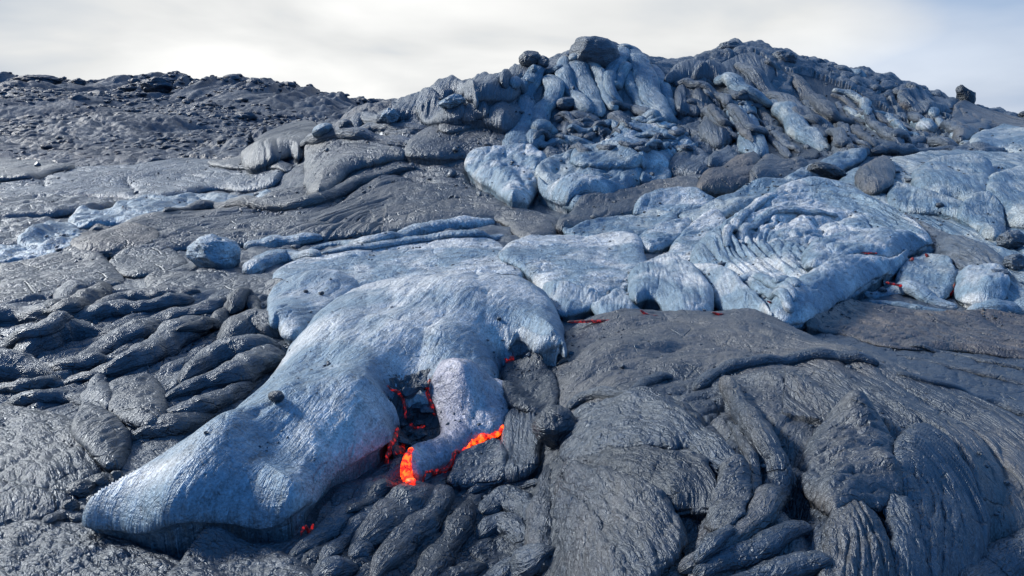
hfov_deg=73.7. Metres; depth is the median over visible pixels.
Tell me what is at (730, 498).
lava drape
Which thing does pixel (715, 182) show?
lava tongue
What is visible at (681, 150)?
crumpled fold
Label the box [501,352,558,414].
ribbed slab
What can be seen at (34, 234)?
lava lobe
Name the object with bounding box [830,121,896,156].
hill lobe
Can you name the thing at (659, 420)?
lava drape
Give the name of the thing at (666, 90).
lava stream
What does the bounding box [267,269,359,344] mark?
lobe
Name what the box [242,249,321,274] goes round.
lava toe
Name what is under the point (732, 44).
ridge boulder
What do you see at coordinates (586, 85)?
lava stream
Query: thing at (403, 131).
lava roll
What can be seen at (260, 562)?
front cushion
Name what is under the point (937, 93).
ridge toe
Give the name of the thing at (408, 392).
crust fragment
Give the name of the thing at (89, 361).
lava fold
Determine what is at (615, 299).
lava toe
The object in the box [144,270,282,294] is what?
lava lobe
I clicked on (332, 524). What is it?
front fold
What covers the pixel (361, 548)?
front fold
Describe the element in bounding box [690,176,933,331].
twisted mound
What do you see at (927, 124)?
lava toe
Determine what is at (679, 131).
crumpled fold
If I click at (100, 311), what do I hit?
lava fold
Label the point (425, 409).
crust fragment
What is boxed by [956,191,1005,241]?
blue pillow
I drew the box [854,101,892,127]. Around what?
draped rope
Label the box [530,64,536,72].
ridge boulder
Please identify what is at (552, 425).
dark block
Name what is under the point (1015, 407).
lava rib
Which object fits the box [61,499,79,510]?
broken block
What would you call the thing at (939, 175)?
blue pillow
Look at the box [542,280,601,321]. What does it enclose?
lava toe
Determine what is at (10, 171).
lava sheet
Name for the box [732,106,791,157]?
draped rope
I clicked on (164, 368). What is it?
fold bed
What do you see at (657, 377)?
curved rope
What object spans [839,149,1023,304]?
lava mass
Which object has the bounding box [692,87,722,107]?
hill lobe
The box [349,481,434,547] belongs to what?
front fold
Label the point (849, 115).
draped rope
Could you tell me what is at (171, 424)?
lava fold
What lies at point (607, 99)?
lava stream
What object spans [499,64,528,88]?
lava pillow
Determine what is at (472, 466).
ribbed slab
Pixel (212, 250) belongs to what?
pitted chunk
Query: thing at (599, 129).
crumpled fold
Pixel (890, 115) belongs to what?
draped rope
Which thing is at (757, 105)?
draped rope
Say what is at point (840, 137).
lava rope
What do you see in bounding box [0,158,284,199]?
lava sheet
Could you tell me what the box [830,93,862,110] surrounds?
draped rope
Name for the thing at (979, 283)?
rock
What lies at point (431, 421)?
hollow bed
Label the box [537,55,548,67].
ridge boulder
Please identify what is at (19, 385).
lava fold
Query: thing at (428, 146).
lava lobe
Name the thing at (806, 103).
draped rope
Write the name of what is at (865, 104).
lava rope
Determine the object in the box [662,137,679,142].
crumpled fold
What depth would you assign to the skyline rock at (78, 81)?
58.05 m
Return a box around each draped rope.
[686,98,738,139]
[703,89,726,111]
[704,103,753,142]
[722,102,757,134]
[724,89,754,102]
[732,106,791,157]
[738,89,800,152]
[747,110,796,149]
[753,102,782,125]
[793,88,801,101]
[801,100,813,108]
[811,109,857,148]
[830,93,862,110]
[833,108,877,147]
[835,102,903,139]
[836,121,871,149]
[843,107,904,142]
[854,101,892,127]
[857,110,902,144]
[874,110,910,137]
[884,115,930,146]
[886,100,918,131]
[922,130,936,136]
[935,117,968,144]
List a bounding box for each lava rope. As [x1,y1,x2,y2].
[163,165,415,212]
[673,78,731,105]
[713,72,772,108]
[734,62,827,138]
[764,59,854,125]
[769,99,830,151]
[792,106,848,147]
[832,88,872,114]
[870,142,958,155]
[890,128,969,146]
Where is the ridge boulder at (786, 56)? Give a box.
[772,50,797,62]
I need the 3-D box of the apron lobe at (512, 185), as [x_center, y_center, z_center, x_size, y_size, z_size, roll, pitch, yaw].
[-0.100,-1.661,11.805,1.611,1.549,3.241,0,14,0]
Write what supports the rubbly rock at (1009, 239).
on the lava mass
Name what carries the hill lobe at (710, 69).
on the ground
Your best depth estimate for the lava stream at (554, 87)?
14.62 m
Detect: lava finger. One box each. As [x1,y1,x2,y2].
[864,280,957,309]
[868,300,945,310]
[966,297,1023,313]
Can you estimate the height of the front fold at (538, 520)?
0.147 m
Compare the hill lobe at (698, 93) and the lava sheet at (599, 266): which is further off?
the hill lobe at (698, 93)
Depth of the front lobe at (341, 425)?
3.18 m
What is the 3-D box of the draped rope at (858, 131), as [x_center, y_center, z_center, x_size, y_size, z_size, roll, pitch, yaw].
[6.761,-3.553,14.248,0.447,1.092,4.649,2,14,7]
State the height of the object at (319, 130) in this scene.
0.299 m
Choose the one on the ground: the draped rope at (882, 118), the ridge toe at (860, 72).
the ridge toe at (860, 72)
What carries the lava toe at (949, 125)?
on the ground
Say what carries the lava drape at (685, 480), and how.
on the ropy mound at (673, 337)
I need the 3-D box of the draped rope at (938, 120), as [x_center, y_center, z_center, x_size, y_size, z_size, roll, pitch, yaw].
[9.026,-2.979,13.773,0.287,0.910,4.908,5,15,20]
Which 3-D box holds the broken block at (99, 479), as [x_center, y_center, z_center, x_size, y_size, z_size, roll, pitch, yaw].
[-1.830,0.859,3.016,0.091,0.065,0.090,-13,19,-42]
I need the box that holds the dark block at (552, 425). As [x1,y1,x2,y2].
[531,404,575,447]
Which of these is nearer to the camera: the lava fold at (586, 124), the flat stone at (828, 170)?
the flat stone at (828, 170)
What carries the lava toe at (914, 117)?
on the ground
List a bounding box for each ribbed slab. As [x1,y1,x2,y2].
[447,438,507,490]
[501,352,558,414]
[501,408,540,483]
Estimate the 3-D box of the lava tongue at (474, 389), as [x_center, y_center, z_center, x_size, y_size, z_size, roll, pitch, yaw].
[-0.289,0.728,3.579,0.481,0.545,1.202,5,15,18]
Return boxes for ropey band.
[309,215,494,249]
[321,229,503,254]
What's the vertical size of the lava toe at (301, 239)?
0.231 m
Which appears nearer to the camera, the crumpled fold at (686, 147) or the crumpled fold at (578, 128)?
the crumpled fold at (686, 147)
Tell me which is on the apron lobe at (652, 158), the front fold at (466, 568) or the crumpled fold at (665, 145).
the crumpled fold at (665, 145)
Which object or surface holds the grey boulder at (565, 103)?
on the lava bed at (563, 124)
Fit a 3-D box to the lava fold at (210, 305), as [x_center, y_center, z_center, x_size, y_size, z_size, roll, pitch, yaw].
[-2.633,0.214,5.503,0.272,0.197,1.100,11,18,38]
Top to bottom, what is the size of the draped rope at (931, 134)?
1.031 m
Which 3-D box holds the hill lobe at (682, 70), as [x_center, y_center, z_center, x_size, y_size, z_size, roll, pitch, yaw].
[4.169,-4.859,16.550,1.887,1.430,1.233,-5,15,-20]
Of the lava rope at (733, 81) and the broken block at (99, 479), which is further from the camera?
the lava rope at (733, 81)
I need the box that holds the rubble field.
[0,71,367,157]
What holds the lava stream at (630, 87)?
on the lava bed at (563, 124)
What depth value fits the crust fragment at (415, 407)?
3.74 m
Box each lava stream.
[502,64,562,144]
[509,76,534,93]
[526,74,564,149]
[555,56,594,112]
[568,53,600,84]
[569,60,605,116]
[595,67,618,110]
[603,45,629,102]
[614,61,632,89]
[619,43,677,123]
[624,70,649,108]
[651,64,677,116]
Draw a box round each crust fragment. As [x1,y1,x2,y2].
[399,436,410,446]
[400,387,418,398]
[400,422,405,428]
[406,414,413,421]
[411,402,421,411]
[415,432,427,439]
[416,376,428,389]
[416,419,423,424]
[419,404,433,413]
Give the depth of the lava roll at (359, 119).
15.08 m
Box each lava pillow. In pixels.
[392,87,445,121]
[416,96,464,126]
[431,75,478,108]
[461,96,488,127]
[464,72,520,105]
[482,94,521,133]
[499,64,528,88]
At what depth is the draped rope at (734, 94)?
15.09 m
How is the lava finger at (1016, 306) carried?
on the ground
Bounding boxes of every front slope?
[0,403,102,525]
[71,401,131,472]
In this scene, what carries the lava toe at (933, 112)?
on the ground
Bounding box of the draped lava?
[61,160,557,260]
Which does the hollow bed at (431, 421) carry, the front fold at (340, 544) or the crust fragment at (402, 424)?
the crust fragment at (402, 424)
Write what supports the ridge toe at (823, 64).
on the ground
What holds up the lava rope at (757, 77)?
on the ground
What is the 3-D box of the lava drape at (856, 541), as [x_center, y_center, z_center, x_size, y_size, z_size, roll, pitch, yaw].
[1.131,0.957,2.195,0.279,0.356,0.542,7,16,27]
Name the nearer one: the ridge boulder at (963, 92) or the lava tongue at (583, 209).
the lava tongue at (583, 209)
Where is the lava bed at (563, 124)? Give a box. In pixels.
[541,68,636,142]
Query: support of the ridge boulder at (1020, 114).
on the ground
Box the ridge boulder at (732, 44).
[717,40,738,48]
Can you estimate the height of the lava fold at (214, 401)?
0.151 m
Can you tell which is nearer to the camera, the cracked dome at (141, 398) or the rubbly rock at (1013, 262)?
the cracked dome at (141, 398)
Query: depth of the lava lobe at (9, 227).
9.52 m
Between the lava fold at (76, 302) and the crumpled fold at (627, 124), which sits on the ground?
the lava fold at (76, 302)
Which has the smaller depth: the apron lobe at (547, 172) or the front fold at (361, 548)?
the front fold at (361, 548)
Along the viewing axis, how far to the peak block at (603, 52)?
15.59 m
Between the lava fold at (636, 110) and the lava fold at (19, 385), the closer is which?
the lava fold at (19, 385)
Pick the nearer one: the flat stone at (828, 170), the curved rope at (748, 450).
the curved rope at (748, 450)
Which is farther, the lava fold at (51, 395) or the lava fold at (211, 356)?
the lava fold at (211, 356)
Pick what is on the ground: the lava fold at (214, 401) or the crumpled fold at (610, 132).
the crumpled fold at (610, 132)
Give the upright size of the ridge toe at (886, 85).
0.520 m
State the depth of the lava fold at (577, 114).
14.25 m
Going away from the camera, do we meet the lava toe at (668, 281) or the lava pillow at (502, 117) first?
the lava toe at (668, 281)
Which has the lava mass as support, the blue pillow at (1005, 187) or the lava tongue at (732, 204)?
the blue pillow at (1005, 187)
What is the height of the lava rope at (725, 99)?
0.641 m
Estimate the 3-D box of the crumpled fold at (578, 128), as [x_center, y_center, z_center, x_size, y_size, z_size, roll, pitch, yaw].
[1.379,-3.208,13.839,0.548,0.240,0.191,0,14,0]
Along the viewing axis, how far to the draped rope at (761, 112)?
14.30 m
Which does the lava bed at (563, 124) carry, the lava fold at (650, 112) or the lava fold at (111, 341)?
the lava fold at (650, 112)
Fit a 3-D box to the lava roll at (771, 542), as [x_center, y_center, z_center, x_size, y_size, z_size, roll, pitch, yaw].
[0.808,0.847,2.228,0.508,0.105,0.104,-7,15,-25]
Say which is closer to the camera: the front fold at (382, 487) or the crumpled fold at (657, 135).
the front fold at (382, 487)
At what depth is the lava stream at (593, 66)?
15.63 m
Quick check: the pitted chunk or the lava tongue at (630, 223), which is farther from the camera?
the lava tongue at (630, 223)
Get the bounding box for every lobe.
[0,193,115,218]
[0,215,62,244]
[0,236,71,262]
[0,250,124,303]
[0,520,180,575]
[17,220,81,246]
[42,509,82,523]
[68,205,162,229]
[82,271,567,557]
[109,245,187,278]
[113,189,270,210]
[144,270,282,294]
[240,120,316,173]
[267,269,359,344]
[303,138,406,194]
[404,125,505,164]
[438,123,472,134]
[464,143,546,208]
[534,148,643,212]
[537,172,625,213]
[570,140,641,170]
[605,121,692,169]
[640,166,671,184]
[664,58,714,86]
[668,146,708,177]
[674,84,699,119]
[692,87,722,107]
[693,52,775,92]
[698,108,732,149]
[707,145,736,167]
[723,99,768,157]
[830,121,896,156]
[836,107,847,117]
[897,87,959,114]
[950,100,1023,144]
[952,141,1005,151]
[968,124,1023,152]
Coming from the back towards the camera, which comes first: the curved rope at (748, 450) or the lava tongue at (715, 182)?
the lava tongue at (715, 182)
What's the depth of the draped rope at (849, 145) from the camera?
12.22 m
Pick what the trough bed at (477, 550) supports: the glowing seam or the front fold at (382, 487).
the front fold at (382, 487)
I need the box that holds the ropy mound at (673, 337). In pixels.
[551,308,1023,575]
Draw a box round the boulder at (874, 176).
[854,155,895,195]
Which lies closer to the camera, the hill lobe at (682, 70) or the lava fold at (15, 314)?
the lava fold at (15, 314)
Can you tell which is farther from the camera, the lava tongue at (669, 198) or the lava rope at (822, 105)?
the lava rope at (822, 105)
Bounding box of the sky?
[0,0,1023,112]
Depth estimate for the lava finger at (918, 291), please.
6.02 m
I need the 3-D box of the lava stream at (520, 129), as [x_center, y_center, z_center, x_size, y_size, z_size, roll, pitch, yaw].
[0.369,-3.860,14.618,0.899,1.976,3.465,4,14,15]
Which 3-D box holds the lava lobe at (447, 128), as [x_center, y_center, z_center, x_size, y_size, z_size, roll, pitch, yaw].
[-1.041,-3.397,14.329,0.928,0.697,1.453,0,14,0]
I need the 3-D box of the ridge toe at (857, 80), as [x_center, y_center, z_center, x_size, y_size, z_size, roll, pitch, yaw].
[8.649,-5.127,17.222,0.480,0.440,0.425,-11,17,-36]
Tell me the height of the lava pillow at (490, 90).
1.374 m
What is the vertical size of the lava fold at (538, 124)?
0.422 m
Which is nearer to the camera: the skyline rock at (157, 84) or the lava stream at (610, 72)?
the lava stream at (610, 72)
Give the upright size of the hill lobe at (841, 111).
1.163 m
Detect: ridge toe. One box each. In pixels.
[818,63,833,66]
[834,65,850,71]
[850,76,862,85]
[851,69,866,76]
[866,76,881,81]
[867,84,883,92]
[880,80,898,91]
[880,90,896,98]
[893,84,906,94]
[906,82,929,90]
[929,90,945,98]
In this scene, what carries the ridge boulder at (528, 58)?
on the lava pillow at (518, 70)
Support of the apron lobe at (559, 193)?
on the ground
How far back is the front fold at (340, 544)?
2.66 m
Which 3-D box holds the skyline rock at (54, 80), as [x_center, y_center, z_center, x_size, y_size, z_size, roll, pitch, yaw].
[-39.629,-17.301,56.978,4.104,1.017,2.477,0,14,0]
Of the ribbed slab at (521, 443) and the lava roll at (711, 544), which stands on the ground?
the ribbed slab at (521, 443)
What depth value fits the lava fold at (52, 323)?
4.68 m
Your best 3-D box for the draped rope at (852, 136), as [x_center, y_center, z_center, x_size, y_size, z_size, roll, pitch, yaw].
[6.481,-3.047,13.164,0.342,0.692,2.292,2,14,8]
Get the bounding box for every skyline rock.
[9,74,62,84]
[71,78,85,85]
[117,85,137,91]
[140,76,174,92]
[367,98,379,103]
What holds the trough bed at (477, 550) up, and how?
on the ground
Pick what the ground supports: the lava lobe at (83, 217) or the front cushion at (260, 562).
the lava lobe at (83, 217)
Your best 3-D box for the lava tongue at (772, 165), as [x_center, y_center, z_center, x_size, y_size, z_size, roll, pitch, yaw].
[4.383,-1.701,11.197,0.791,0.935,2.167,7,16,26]
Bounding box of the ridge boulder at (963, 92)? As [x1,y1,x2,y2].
[955,85,975,103]
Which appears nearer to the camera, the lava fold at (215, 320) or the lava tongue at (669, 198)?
the lava fold at (215, 320)
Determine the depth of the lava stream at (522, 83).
14.79 m
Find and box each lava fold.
[0,302,47,324]
[0,310,85,348]
[0,346,62,382]
[0,371,97,393]
[3,388,80,406]
[13,318,112,357]
[42,282,112,315]
[43,278,104,308]
[44,352,118,370]
[60,318,160,370]
[74,293,194,320]
[83,285,200,308]
[90,315,210,377]
[131,411,214,440]
[141,292,229,322]
[165,344,285,399]
[166,381,253,413]
[176,291,235,332]
[178,334,281,382]
[216,308,278,339]
[223,287,260,314]
[531,119,557,135]
[539,135,595,148]
[553,110,600,122]
[567,120,606,135]
[607,110,630,121]
[611,100,648,115]
[631,109,661,122]
[677,125,730,144]
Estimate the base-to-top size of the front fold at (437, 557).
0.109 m
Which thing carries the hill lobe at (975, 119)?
on the ground
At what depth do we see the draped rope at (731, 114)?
14.15 m
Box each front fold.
[289,458,402,556]
[311,555,358,575]
[319,497,383,560]
[345,477,402,512]
[348,540,373,558]
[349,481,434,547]
[369,484,454,575]
[410,499,476,575]
[438,561,486,575]
[467,478,537,493]
[476,512,525,548]
[478,485,532,523]
[483,543,555,575]
[524,464,551,574]
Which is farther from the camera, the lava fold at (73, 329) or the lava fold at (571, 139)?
the lava fold at (571, 139)
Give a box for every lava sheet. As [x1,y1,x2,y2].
[0,158,74,182]
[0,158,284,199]
[70,222,158,254]
[208,156,292,172]
[272,236,523,285]
[498,231,647,296]
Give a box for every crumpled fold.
[533,129,564,140]
[547,142,571,151]
[553,111,580,122]
[567,124,592,133]
[570,142,591,151]
[579,132,595,140]
[580,117,605,122]
[591,120,607,127]
[592,125,610,141]
[593,119,625,130]
[596,144,615,149]
[600,128,620,134]
[614,119,641,131]
[618,140,645,147]
[631,115,654,122]
[633,131,655,138]
[633,144,657,152]
[640,117,665,123]
[645,132,664,142]
[645,138,677,149]
[646,137,675,141]
[649,142,671,149]
[656,122,676,128]
[662,133,674,138]
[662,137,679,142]
[668,127,689,136]
[672,132,690,138]
[673,142,698,151]
[676,144,693,150]
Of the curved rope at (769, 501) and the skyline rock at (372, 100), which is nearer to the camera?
the curved rope at (769, 501)
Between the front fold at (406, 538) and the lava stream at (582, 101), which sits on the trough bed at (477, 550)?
the front fold at (406, 538)
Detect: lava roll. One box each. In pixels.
[300,127,409,147]
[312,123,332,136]
[338,111,383,126]
[338,122,427,132]
[384,128,417,134]
[692,520,812,575]
[693,524,734,563]
[731,550,831,575]
[959,528,1023,575]
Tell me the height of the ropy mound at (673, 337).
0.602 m
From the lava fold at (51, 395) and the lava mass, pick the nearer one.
the lava fold at (51, 395)
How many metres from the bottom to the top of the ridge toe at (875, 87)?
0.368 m
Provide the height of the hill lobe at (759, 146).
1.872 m
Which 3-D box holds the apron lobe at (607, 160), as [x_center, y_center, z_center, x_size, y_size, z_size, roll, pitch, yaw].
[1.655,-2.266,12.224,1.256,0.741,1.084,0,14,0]
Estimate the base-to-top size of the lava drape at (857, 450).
0.406 m
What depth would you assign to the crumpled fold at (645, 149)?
12.06 m
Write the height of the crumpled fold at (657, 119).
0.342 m
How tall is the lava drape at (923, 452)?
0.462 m
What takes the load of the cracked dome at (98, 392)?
on the ground
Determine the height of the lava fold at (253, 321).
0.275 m
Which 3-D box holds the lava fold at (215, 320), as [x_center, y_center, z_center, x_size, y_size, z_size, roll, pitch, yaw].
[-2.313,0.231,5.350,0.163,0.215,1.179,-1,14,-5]
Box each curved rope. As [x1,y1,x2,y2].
[566,386,627,409]
[628,371,672,389]
[677,375,793,573]
[692,347,878,390]
[727,420,761,508]
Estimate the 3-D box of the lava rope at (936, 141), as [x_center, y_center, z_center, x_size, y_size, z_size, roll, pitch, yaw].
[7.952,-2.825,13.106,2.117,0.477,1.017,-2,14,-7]
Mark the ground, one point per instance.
(108, 124)
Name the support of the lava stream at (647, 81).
on the ground
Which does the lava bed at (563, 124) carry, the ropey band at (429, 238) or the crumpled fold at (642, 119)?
the crumpled fold at (642, 119)
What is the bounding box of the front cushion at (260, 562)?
[167,526,312,575]
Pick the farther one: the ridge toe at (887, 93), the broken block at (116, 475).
the ridge toe at (887, 93)
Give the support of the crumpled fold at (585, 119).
on the lava bed at (563, 124)
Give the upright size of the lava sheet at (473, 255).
0.409 m
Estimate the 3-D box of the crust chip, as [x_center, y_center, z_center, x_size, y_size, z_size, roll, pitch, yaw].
[-1.065,0.488,3.089,0.076,0.048,0.063,0,14,0]
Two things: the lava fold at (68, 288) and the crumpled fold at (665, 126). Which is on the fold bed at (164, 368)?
the lava fold at (68, 288)
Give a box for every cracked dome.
[80,372,111,408]
[107,373,168,429]
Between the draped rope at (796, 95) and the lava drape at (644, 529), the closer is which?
the lava drape at (644, 529)
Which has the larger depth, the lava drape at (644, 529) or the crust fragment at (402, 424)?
the crust fragment at (402, 424)
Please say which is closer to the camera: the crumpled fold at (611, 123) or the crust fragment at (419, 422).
the crust fragment at (419, 422)
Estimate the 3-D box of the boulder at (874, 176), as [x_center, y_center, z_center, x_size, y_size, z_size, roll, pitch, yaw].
[5.600,-1.636,10.543,0.538,0.731,2.471,8,16,29]
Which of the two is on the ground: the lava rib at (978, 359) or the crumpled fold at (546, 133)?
the lava rib at (978, 359)
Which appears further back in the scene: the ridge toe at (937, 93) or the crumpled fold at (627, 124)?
the ridge toe at (937, 93)
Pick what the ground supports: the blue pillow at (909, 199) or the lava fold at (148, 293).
the lava fold at (148, 293)
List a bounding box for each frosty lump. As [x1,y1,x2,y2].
[380,107,399,123]
[437,94,465,107]
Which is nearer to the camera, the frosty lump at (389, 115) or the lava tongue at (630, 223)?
the lava tongue at (630, 223)
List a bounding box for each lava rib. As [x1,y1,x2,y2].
[897,371,1023,415]
[901,356,1023,384]
[909,343,1023,369]
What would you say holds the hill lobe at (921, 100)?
on the ground
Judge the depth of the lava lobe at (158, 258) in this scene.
7.57 m
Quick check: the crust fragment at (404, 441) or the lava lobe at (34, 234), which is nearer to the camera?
the crust fragment at (404, 441)
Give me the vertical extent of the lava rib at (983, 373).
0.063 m
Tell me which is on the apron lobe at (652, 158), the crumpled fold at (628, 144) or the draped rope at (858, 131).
the crumpled fold at (628, 144)
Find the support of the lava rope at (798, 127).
on the ground
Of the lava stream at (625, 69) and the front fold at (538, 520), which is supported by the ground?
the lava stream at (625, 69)
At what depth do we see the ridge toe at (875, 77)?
17.64 m
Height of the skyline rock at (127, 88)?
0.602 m
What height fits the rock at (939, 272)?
0.426 m
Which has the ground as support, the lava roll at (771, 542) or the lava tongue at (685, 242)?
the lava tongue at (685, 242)
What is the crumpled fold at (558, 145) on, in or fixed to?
on the ground
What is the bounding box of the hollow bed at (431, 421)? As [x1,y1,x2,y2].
[386,369,439,458]
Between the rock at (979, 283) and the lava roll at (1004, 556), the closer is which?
the lava roll at (1004, 556)
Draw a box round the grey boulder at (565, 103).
[556,97,573,109]
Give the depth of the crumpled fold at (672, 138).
13.05 m
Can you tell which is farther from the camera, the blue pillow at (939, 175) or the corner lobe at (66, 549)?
the blue pillow at (939, 175)
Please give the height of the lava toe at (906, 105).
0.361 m
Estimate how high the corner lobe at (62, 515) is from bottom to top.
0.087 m
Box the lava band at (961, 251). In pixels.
[904,213,1005,269]
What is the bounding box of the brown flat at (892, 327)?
[805,298,1023,358]
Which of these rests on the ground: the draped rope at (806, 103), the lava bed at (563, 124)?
the lava bed at (563, 124)
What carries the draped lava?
on the ground
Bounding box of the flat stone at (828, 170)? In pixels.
[807,162,845,179]
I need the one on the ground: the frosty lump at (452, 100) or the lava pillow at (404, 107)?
the lava pillow at (404, 107)
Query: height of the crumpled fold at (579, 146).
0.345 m
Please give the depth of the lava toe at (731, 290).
5.78 m
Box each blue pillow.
[886,181,962,219]
[910,154,994,200]
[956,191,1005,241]
[986,164,1023,229]
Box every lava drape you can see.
[553,475,626,575]
[559,386,735,478]
[561,459,688,575]
[575,445,716,521]
[704,454,752,531]
[796,390,902,516]
[816,500,897,575]
[883,493,928,575]
[893,422,991,575]
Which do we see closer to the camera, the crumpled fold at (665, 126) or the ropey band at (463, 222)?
the ropey band at (463, 222)
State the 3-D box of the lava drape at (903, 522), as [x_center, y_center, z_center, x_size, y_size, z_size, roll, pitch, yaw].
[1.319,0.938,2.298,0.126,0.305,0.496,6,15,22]
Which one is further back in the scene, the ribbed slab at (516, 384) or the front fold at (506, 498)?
the ribbed slab at (516, 384)
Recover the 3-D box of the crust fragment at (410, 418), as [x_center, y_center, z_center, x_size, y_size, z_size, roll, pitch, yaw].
[-0.553,0.703,3.717,0.045,0.049,0.044,0,14,0]
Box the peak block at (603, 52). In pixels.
[569,36,619,67]
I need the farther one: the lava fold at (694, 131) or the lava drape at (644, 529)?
the lava fold at (694, 131)
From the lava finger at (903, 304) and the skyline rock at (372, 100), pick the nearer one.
the lava finger at (903, 304)
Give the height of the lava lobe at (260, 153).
1.670 m
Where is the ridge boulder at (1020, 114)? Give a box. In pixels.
[1018,111,1023,117]
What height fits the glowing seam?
0.033 m
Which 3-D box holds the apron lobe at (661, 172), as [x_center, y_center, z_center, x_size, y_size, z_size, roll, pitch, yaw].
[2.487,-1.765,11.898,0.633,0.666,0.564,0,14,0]
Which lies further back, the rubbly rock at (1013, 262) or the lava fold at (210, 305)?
the rubbly rock at (1013, 262)
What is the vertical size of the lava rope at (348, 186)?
0.729 m
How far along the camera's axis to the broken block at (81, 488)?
2.92 m
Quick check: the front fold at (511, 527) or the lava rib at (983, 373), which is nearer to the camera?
the front fold at (511, 527)
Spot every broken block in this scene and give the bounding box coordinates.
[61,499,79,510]
[66,479,95,498]
[85,473,110,486]
[110,470,124,481]
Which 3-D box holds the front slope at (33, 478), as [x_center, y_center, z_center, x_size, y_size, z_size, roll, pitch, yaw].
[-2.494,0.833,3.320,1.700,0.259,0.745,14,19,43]
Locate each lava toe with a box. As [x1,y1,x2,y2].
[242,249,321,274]
[243,232,322,249]
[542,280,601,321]
[591,288,639,314]
[627,252,713,310]
[694,263,772,315]
[897,100,911,109]
[907,111,923,122]
[910,116,936,132]
[927,107,939,117]
[939,120,965,131]
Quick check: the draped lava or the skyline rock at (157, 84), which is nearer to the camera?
the draped lava
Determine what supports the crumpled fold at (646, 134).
on the apron lobe at (652, 158)
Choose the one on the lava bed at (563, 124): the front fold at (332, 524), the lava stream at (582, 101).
the lava stream at (582, 101)
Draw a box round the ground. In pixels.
[0,38,1023,559]
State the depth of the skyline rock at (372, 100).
68.80 m
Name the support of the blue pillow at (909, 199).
on the lava mass
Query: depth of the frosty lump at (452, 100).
13.84 m
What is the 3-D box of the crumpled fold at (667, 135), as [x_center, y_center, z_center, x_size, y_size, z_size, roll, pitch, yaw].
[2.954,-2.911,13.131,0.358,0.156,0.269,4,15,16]
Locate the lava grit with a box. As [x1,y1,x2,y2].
[0,75,1022,575]
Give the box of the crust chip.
[268,390,284,401]
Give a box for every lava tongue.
[400,358,509,484]
[556,174,701,234]
[562,209,677,236]
[633,186,714,215]
[639,217,691,253]
[668,208,725,259]
[678,148,866,221]
[696,151,760,197]
[749,153,808,181]
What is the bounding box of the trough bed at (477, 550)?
[288,366,565,575]
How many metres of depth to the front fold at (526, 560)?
2.59 m
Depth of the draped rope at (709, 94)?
15.17 m
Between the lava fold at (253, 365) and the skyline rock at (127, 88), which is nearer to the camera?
the lava fold at (253, 365)
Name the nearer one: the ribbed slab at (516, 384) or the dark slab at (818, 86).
the ribbed slab at (516, 384)
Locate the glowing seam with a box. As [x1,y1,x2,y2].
[568,319,609,322]
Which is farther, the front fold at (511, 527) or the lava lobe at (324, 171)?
the lava lobe at (324, 171)
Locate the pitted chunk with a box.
[186,234,240,267]
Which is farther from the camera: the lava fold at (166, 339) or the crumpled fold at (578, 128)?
the crumpled fold at (578, 128)
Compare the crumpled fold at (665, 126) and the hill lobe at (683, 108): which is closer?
the crumpled fold at (665, 126)
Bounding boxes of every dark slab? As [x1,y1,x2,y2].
[767,116,819,159]
[797,74,858,107]
[873,105,912,136]
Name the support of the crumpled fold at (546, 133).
on the lava fold at (571, 139)
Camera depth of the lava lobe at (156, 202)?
12.34 m
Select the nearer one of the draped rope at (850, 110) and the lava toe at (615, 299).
the lava toe at (615, 299)
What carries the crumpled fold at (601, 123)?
on the lava bed at (563, 124)
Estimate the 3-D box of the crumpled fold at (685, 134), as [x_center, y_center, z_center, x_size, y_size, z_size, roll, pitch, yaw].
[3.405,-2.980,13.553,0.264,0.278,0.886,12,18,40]
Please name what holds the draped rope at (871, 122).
on the ground
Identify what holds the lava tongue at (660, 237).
on the ground
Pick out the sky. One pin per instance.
(377, 49)
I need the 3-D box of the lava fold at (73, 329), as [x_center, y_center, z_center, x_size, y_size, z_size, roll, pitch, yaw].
[-3.263,0.371,4.849,0.463,0.283,0.749,8,16,28]
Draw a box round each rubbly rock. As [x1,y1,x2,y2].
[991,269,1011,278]
[995,230,1023,248]
[1003,254,1023,270]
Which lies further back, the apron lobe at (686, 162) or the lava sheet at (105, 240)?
the apron lobe at (686, 162)
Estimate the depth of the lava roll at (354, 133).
14.25 m
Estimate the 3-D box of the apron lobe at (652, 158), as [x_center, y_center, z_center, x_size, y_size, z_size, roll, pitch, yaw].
[2.559,-2.465,13.171,1.674,1.530,2.487,10,17,34]
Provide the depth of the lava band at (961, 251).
6.99 m
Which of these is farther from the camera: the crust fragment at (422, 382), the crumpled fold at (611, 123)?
the crumpled fold at (611, 123)
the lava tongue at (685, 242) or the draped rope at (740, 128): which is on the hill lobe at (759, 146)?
the draped rope at (740, 128)
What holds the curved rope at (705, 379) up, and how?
on the ropy mound at (673, 337)
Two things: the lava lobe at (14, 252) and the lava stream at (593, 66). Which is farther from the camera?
the lava stream at (593, 66)
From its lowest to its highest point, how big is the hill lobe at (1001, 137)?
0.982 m
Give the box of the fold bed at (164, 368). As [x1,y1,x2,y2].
[0,286,287,442]
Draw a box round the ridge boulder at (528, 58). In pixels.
[519,50,540,66]
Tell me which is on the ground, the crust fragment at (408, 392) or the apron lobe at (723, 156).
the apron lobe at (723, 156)
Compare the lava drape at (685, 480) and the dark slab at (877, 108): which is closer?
the lava drape at (685, 480)
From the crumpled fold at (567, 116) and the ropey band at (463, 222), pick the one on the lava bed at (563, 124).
the crumpled fold at (567, 116)

